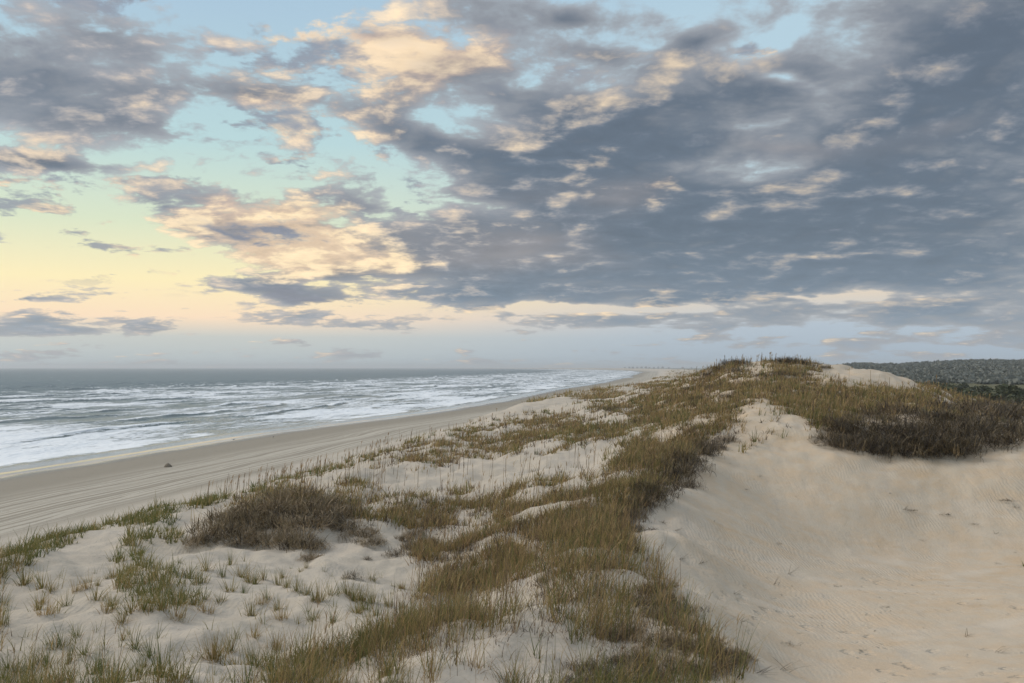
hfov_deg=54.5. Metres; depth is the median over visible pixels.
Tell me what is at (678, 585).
shrub
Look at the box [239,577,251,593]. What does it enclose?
grass tuft
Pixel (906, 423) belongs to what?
shrub
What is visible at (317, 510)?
shrub
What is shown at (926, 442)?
shrub
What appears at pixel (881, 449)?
shrub
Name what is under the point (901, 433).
shrub
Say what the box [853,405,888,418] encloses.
shrub
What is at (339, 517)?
shrub
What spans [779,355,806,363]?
shrub
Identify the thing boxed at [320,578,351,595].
grass tuft
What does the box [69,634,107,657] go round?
grass tuft
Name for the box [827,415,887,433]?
shrub
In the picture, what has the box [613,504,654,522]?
shrub
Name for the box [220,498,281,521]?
shrub
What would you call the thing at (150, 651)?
grass tuft
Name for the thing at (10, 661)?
grass tuft
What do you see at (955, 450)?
shrub
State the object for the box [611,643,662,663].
shrub
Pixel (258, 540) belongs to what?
shrub
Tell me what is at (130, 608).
grass tuft
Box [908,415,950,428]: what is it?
shrub
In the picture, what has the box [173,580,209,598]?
grass tuft
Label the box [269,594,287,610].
grass tuft
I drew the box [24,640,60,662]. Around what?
grass tuft
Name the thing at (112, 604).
grass tuft
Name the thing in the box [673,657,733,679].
shrub
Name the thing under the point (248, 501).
shrub
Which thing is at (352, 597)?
grass tuft
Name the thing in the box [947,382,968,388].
evergreen bush
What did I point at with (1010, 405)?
shrub
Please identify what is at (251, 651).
grass tuft
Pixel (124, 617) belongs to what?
grass tuft
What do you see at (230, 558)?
grass tuft
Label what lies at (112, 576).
grass tuft
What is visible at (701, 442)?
shrub
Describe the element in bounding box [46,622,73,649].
grass tuft
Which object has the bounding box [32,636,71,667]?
grass tuft
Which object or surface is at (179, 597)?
grass tuft
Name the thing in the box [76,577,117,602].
grass tuft
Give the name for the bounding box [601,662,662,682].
shrub
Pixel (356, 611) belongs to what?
grass tuft
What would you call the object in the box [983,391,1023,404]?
evergreen bush
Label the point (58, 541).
beach grass
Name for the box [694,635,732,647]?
shrub
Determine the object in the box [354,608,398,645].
grass tuft
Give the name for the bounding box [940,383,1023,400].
evergreen bush
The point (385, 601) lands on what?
grass tuft
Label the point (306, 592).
grass tuft
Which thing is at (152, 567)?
grass tuft
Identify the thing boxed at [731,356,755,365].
shrub
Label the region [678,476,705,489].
shrub
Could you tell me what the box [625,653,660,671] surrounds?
shrub
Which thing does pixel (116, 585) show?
grass tuft
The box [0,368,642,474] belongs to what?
sea
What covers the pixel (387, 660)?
grass tuft
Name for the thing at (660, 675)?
shrub
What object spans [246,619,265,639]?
grass tuft
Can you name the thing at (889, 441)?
shrub
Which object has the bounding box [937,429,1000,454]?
shrub
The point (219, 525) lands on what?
shrub
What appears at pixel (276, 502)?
shrub
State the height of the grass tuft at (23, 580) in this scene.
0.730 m
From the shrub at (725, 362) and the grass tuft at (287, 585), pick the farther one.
the shrub at (725, 362)
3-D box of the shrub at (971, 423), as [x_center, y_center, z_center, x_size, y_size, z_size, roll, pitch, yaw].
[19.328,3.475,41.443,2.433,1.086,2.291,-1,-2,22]
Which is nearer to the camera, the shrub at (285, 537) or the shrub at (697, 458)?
the shrub at (285, 537)
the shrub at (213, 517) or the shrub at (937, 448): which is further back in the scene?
the shrub at (937, 448)
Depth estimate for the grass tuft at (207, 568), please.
24.99 m
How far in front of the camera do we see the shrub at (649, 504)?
29.70 m
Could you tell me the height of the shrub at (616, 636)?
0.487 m
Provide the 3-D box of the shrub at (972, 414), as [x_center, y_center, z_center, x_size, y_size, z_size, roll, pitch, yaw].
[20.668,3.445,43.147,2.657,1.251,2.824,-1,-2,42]
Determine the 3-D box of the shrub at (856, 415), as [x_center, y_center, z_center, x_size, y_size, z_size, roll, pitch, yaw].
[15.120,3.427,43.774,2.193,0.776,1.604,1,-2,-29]
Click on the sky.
(184, 183)
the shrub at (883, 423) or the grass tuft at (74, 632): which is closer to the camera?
the grass tuft at (74, 632)
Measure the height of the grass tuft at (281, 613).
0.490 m
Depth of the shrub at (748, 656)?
15.29 m
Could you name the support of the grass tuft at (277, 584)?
on the ground at (836, 543)
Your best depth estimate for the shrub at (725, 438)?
40.66 m
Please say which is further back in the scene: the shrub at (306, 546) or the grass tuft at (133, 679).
the shrub at (306, 546)
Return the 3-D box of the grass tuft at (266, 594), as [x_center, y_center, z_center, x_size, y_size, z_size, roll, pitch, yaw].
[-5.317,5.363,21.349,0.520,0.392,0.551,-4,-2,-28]
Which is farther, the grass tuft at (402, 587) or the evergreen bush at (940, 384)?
the evergreen bush at (940, 384)
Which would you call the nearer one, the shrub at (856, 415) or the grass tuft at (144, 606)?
the grass tuft at (144, 606)
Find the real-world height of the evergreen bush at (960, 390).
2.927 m
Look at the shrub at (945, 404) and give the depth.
54.75 m
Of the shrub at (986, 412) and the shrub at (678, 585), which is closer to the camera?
the shrub at (678, 585)
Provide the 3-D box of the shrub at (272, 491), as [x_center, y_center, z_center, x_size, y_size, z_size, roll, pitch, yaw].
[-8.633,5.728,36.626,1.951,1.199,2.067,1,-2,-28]
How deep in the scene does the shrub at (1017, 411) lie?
76.62 m
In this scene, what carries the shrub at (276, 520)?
on the ground at (836, 543)
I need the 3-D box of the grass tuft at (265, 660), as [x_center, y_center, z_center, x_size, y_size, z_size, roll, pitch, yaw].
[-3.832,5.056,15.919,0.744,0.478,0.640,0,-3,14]
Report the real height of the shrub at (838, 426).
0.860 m
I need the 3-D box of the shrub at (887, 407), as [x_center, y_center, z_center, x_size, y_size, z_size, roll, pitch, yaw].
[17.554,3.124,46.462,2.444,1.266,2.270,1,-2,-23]
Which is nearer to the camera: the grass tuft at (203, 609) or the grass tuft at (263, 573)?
the grass tuft at (203, 609)
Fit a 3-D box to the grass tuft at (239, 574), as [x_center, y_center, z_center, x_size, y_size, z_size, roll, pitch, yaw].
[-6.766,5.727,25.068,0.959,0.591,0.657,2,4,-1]
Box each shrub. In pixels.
[179,525,222,552]
[181,509,254,548]
[192,500,251,528]
[201,523,273,547]
[214,502,278,532]
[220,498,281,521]
[223,528,307,550]
[225,490,284,520]
[239,502,314,534]
[249,486,330,520]
[250,483,298,501]
[260,519,334,552]
[266,478,340,502]
[267,489,349,519]
[268,507,343,535]
[278,532,332,552]
[299,550,324,562]
[303,490,359,508]
[309,504,361,525]
[323,513,378,532]
[335,497,369,516]
[337,521,386,542]
[340,568,363,581]
[349,534,387,548]
[381,546,409,557]
[394,530,413,540]
[398,539,423,550]
[405,527,425,535]
[555,668,587,682]
[561,655,610,672]
[579,663,628,682]
[592,623,640,642]
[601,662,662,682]
[602,406,622,411]
[603,650,632,668]
[610,493,651,510]
[610,506,644,523]
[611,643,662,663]
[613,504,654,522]
[613,618,653,637]
[623,522,649,532]
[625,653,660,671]
[626,480,681,506]
[627,476,662,495]
[627,624,686,649]
[629,580,666,593]
[631,489,671,512]
[637,667,684,682]
[640,466,680,481]
[642,575,680,591]
[645,476,687,498]
[649,649,693,672]
[651,631,701,653]
[653,462,698,481]
[654,586,688,606]
[661,611,701,624]
[662,444,700,463]
[663,454,716,479]
[663,598,713,616]
[668,634,728,661]
[673,616,712,634]
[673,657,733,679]
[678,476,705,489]
[679,450,715,467]
[687,440,725,456]
[689,394,704,400]
[691,436,716,448]
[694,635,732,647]
[695,437,729,450]
[697,651,748,673]
[698,642,738,659]
[704,364,725,371]
[709,432,741,444]
[716,391,733,399]
[718,358,734,365]
[722,642,748,659]
[722,650,764,668]
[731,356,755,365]
[733,649,753,662]
[768,356,793,364]
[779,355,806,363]
[793,357,823,364]
[798,412,853,430]
[807,429,839,443]
[811,437,846,449]
[819,418,859,434]
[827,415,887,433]
[827,430,880,454]
[830,422,883,437]
[832,430,858,442]
[834,428,890,449]
[837,428,901,452]
[845,412,872,421]
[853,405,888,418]
[854,415,908,431]
[855,443,896,459]
[862,430,940,454]
[865,397,907,415]
[866,409,913,423]
[869,434,913,448]
[871,419,918,441]
[881,402,928,415]
[884,439,926,459]
[886,426,956,450]
[889,414,929,432]
[889,422,939,439]
[889,438,942,458]
[896,403,954,422]
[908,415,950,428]
[909,393,984,412]
[909,417,971,438]
[909,436,949,455]
[912,409,977,423]
[915,407,960,420]
[918,415,974,431]
[920,443,968,459]
[925,438,983,461]
[932,429,980,452]
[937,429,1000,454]
[940,415,1013,440]
[948,401,1007,419]
[949,396,990,413]
[949,415,1000,432]
[951,414,1021,435]
[964,396,1012,411]
[965,425,1020,452]
[968,409,1017,424]
[973,397,1023,419]
[981,395,1023,415]
[984,404,1023,423]
[989,419,1023,434]
[989,428,1023,450]
[1007,404,1023,422]
[1008,416,1023,431]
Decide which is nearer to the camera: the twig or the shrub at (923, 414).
the twig
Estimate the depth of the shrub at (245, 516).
32.50 m
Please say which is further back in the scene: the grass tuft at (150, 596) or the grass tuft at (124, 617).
the grass tuft at (150, 596)
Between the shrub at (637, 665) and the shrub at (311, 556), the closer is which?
the shrub at (637, 665)
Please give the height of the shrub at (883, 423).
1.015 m
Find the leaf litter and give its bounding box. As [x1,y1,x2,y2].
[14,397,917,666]
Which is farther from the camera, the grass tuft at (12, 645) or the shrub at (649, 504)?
the shrub at (649, 504)
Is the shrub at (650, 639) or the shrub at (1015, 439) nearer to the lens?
the shrub at (650, 639)
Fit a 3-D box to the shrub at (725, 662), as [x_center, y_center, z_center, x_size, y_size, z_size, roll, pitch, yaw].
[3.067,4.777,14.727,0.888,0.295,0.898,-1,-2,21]
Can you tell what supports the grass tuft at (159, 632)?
on the ground at (836, 543)
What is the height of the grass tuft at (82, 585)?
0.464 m
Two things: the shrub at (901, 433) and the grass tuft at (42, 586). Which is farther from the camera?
the shrub at (901, 433)
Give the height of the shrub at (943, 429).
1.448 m
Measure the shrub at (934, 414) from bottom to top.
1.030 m
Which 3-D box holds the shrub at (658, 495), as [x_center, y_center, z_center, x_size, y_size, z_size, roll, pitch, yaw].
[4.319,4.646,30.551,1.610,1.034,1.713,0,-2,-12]
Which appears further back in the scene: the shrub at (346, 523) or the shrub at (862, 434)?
the shrub at (862, 434)
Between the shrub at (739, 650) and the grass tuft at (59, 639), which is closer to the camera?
the shrub at (739, 650)
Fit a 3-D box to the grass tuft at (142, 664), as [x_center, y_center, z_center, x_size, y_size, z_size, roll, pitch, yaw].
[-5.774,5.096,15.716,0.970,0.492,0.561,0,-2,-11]
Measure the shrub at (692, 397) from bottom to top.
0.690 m
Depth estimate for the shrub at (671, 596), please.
18.82 m
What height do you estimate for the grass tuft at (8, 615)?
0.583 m
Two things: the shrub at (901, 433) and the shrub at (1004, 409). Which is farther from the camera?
the shrub at (1004, 409)
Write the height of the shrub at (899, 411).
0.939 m
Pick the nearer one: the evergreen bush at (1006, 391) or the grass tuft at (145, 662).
the grass tuft at (145, 662)
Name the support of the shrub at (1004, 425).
on the ground at (836, 543)
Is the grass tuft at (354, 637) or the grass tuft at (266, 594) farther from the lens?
the grass tuft at (266, 594)
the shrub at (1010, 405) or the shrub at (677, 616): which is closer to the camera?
the shrub at (677, 616)
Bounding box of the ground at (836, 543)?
[0,361,1023,682]
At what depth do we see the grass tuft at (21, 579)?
23.88 m
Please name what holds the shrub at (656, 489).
on the ground at (836, 543)
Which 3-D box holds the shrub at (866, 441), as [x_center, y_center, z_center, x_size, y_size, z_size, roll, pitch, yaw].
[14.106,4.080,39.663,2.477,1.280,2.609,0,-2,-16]
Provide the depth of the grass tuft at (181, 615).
18.98 m
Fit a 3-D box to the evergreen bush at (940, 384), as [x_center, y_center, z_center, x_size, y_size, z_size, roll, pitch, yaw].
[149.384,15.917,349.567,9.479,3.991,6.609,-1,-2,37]
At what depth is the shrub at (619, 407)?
72.70 m
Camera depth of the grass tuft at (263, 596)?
21.00 m
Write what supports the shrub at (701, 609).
on the ground at (836, 543)
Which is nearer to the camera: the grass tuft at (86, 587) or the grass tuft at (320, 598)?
the grass tuft at (320, 598)
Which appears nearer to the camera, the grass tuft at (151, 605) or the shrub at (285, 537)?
the grass tuft at (151, 605)
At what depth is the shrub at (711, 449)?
38.19 m
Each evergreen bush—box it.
[925,382,948,386]
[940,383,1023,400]
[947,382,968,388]
[952,388,965,392]
[971,385,987,392]
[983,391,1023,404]
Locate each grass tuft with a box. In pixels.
[0,558,11,572]
[0,584,13,604]
[0,601,12,625]
[0,647,25,670]
[0,649,31,682]
[1,630,35,655]
[8,650,30,673]
[11,559,38,586]
[12,563,39,585]
[14,644,45,670]
[23,591,64,617]
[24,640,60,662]
[25,591,54,611]
[26,562,65,589]
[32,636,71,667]
[34,590,51,604]
[36,567,73,594]
[41,621,79,649]
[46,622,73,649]
[50,589,76,606]
[59,640,90,665]
[65,619,86,637]
[68,576,88,593]
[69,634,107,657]
[72,575,96,589]
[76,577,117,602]
[78,647,110,676]
[82,642,107,671]
[89,631,110,650]
[93,650,137,681]
[95,587,125,604]
[96,593,120,613]
[104,563,125,577]
[106,593,119,610]
[108,569,127,590]
[109,603,135,627]
[110,591,148,614]
[114,620,131,641]
[117,623,146,651]
[120,570,138,588]
[120,655,156,682]
[122,589,161,612]
[123,649,167,675]
[125,633,168,658]
[126,581,149,595]
[129,569,157,584]
[129,630,190,678]
[133,653,151,668]
[136,588,158,603]
[139,567,171,590]
[144,602,155,612]
[146,554,159,568]
[147,580,175,612]
[154,620,170,637]
[155,644,209,682]
[161,596,209,622]
[166,586,190,606]
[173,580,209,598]
[182,586,214,606]
[183,625,237,665]
[184,568,208,583]
[191,548,215,571]
[191,595,218,614]
[199,580,211,601]
[209,589,227,602]
[213,562,229,577]
[217,571,242,592]
[217,624,246,653]
[218,647,249,665]
[226,549,239,564]
[231,556,258,578]
[238,562,259,582]
[238,639,263,664]
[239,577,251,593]
[239,590,275,616]
[240,634,275,668]
[241,571,264,584]
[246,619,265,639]
[249,563,270,580]
[250,646,277,670]
[251,590,272,604]
[256,636,291,667]
[257,585,271,599]
[264,630,289,649]
[266,600,294,620]
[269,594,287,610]
[270,567,281,585]
[276,633,308,661]
[277,566,290,578]
[280,574,297,588]
[285,572,308,591]
[290,580,318,595]
[302,604,334,621]
[308,584,325,601]
[309,577,333,602]
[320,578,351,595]
[327,604,346,623]
[334,573,357,595]
[335,626,373,649]
[343,581,373,602]
[345,579,367,601]
[347,594,366,613]
[350,585,383,604]
[350,609,387,642]
[351,592,381,610]
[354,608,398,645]
[365,569,380,580]
[369,600,383,616]
[370,644,415,674]
[382,591,393,606]
[393,581,407,590]
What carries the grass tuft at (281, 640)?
on the ground at (836, 543)
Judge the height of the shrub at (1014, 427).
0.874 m
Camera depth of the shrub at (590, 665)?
14.82 m
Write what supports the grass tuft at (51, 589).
on the ground at (836, 543)
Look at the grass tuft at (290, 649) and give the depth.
16.21 m
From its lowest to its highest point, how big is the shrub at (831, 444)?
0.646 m
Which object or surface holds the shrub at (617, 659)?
on the ground at (836, 543)
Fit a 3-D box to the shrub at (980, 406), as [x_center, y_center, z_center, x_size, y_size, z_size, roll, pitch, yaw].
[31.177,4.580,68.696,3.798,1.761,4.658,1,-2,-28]
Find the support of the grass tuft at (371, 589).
on the ground at (836, 543)
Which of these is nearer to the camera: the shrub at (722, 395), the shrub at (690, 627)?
the shrub at (690, 627)
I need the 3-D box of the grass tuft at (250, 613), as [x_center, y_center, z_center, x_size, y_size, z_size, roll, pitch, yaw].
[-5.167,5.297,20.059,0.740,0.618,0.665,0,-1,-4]
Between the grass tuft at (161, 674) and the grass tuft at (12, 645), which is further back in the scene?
the grass tuft at (12, 645)
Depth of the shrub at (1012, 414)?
72.29 m
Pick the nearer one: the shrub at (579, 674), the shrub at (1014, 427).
the shrub at (579, 674)
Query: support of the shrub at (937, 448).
on the ground at (836, 543)
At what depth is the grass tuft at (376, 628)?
16.45 m
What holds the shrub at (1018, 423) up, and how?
on the ground at (836, 543)
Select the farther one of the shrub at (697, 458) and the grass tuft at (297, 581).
the shrub at (697, 458)
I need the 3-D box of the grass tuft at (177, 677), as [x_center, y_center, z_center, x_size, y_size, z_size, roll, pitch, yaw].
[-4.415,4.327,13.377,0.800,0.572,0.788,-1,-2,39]
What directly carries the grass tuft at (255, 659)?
on the ground at (836, 543)
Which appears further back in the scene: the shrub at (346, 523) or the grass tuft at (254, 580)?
the shrub at (346, 523)
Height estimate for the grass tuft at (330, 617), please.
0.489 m
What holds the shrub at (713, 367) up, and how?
on the ground at (836, 543)
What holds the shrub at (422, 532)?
on the ground at (836, 543)
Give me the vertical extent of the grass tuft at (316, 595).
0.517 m
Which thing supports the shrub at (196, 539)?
on the ground at (836, 543)
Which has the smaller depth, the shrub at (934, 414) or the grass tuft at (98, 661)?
the grass tuft at (98, 661)
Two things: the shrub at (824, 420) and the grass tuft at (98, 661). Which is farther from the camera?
the shrub at (824, 420)
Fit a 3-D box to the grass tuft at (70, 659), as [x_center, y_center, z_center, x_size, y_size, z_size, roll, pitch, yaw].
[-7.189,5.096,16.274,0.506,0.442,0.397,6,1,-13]
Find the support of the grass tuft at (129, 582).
on the ground at (836, 543)
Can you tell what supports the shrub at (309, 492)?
on the ground at (836, 543)
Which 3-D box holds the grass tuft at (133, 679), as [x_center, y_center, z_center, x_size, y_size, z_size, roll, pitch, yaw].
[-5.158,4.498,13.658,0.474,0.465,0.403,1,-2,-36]
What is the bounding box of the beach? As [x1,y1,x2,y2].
[0,368,661,550]
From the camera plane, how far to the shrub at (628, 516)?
27.77 m
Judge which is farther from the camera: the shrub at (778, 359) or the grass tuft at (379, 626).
the shrub at (778, 359)
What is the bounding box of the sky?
[0,0,1023,367]
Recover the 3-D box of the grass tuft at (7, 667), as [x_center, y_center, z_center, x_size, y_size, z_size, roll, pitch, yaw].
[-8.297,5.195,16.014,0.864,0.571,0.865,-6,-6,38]
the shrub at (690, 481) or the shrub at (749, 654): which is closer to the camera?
the shrub at (749, 654)
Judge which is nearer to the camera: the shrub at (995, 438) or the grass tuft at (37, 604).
the grass tuft at (37, 604)
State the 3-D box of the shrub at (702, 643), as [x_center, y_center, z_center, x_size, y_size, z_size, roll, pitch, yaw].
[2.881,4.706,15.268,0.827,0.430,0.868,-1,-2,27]
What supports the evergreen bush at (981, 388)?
on the ground at (836, 543)
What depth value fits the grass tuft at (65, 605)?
20.24 m
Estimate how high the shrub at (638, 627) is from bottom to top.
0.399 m
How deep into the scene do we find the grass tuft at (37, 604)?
20.12 m
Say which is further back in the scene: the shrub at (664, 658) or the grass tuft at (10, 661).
the grass tuft at (10, 661)
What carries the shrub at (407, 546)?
on the ground at (836, 543)
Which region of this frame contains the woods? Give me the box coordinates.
[833,358,1023,384]
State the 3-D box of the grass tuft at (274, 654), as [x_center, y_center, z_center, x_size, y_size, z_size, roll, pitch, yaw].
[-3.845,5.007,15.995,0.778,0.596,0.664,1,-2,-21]
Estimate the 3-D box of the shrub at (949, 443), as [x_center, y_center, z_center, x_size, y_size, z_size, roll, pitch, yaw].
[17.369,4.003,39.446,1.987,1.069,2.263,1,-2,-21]
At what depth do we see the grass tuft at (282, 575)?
24.94 m
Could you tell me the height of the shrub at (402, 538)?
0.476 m
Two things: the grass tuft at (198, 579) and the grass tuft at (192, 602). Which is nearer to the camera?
the grass tuft at (192, 602)
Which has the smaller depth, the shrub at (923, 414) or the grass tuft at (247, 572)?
the grass tuft at (247, 572)
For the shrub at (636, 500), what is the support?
on the ground at (836, 543)
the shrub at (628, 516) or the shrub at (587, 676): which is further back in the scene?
the shrub at (628, 516)
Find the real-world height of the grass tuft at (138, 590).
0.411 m
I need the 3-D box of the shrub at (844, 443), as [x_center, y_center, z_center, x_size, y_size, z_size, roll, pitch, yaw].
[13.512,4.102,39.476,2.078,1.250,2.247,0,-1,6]
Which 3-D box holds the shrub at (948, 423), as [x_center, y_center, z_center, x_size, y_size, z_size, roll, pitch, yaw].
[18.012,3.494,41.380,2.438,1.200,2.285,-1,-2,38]
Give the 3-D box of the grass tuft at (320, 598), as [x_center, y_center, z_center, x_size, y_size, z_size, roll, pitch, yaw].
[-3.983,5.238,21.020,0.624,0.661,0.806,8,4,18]
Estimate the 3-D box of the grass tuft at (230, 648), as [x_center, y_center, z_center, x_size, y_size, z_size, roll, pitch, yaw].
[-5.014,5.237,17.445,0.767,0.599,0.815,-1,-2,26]
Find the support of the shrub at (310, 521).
on the ground at (836, 543)
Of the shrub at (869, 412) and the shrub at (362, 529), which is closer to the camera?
the shrub at (362, 529)
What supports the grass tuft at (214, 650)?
on the ground at (836, 543)
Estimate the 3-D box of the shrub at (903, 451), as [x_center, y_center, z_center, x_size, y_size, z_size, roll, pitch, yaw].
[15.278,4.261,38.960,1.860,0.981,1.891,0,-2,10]
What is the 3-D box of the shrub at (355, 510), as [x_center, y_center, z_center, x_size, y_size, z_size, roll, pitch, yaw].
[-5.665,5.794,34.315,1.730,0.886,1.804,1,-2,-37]
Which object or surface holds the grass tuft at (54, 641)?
on the ground at (836, 543)
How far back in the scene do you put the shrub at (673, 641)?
15.45 m
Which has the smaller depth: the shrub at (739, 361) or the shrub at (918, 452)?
the shrub at (918, 452)
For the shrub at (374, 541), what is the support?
on the ground at (836, 543)
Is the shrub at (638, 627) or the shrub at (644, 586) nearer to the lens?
the shrub at (638, 627)
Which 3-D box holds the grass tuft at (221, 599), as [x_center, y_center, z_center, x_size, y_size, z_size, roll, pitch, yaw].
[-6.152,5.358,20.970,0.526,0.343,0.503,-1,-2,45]
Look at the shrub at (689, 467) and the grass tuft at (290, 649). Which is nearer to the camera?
the grass tuft at (290, 649)
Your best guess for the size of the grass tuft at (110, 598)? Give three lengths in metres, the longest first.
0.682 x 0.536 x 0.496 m
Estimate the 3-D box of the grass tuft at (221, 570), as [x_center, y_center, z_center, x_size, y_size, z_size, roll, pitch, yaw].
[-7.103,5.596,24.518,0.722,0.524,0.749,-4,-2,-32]
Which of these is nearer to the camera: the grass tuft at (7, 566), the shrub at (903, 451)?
the grass tuft at (7, 566)
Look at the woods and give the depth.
750.75 m
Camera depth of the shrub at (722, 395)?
57.01 m
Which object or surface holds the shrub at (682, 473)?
on the ground at (836, 543)
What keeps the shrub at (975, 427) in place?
on the ground at (836, 543)
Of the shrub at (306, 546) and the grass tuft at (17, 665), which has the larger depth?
the shrub at (306, 546)
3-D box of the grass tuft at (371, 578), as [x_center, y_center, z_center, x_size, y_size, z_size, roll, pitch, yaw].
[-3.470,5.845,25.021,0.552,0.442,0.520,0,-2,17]
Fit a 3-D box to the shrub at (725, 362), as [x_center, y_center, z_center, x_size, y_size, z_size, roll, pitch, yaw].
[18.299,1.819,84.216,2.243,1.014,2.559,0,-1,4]
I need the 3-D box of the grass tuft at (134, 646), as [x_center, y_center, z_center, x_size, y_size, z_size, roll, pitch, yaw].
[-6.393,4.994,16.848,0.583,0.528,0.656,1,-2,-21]
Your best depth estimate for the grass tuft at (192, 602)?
20.36 m
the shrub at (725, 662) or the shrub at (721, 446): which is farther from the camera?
the shrub at (721, 446)
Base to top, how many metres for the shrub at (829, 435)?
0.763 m
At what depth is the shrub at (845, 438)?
40.24 m
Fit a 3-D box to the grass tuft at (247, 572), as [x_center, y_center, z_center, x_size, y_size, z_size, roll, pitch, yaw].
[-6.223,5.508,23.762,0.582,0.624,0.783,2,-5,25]
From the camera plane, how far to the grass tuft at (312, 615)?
19.95 m
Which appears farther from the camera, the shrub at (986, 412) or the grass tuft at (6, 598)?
the shrub at (986, 412)
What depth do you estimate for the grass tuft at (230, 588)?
22.41 m
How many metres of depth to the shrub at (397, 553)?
29.51 m
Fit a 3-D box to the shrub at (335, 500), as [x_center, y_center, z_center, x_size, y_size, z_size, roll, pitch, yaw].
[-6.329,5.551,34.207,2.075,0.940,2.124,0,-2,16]
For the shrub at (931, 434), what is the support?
on the ground at (836, 543)
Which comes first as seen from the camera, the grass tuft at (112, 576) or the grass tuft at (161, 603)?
the grass tuft at (161, 603)
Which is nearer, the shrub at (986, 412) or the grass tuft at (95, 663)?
the grass tuft at (95, 663)
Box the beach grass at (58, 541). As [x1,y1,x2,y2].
[0,381,1023,682]
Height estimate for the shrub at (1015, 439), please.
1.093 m
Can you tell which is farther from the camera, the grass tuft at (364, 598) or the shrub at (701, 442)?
the shrub at (701, 442)
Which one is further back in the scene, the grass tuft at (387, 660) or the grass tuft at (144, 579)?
the grass tuft at (144, 579)
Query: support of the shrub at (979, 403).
on the ground at (836, 543)
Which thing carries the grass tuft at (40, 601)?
on the ground at (836, 543)
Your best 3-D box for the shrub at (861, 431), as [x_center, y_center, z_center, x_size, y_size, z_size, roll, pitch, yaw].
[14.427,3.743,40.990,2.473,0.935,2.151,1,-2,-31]
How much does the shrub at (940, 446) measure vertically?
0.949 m
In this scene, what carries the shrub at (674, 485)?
on the ground at (836, 543)
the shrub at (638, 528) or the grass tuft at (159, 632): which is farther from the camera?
the shrub at (638, 528)
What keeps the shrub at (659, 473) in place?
on the ground at (836, 543)
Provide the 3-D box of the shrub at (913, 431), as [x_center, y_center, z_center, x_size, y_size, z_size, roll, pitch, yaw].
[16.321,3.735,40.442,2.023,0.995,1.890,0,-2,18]
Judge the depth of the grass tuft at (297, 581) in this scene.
22.25 m
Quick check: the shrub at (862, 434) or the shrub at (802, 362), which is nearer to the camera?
the shrub at (862, 434)
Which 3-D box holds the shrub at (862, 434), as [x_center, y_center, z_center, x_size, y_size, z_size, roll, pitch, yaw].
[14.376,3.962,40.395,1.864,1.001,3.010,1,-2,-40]
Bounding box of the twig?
[759,667,776,674]
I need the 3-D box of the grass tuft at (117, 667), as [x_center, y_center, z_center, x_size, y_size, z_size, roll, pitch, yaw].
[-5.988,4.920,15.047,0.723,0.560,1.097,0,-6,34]
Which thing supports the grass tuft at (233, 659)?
on the ground at (836, 543)
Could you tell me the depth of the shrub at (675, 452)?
36.31 m
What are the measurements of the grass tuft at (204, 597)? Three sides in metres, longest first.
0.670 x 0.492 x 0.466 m
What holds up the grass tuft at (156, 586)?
on the ground at (836, 543)
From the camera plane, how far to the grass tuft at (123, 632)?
17.48 m
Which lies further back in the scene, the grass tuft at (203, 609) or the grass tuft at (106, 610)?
the grass tuft at (203, 609)
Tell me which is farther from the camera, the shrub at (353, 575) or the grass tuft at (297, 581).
the shrub at (353, 575)
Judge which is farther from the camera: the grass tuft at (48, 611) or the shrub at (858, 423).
the shrub at (858, 423)
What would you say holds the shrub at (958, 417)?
on the ground at (836, 543)
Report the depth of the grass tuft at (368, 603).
20.77 m
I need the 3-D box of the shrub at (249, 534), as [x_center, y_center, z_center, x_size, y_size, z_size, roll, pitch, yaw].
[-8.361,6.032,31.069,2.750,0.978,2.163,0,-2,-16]
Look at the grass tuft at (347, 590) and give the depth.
21.69 m
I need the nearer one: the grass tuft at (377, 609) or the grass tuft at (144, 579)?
the grass tuft at (377, 609)
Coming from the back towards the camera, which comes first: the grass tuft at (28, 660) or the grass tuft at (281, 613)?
the grass tuft at (281, 613)
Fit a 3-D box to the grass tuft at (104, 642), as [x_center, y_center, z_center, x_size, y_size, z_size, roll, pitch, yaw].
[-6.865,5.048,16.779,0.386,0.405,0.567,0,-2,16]
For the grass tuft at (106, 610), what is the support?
on the ground at (836, 543)
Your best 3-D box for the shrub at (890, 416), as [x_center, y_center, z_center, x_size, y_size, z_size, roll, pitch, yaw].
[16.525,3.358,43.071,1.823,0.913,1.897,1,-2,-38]
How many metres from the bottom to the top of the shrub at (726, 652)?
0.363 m

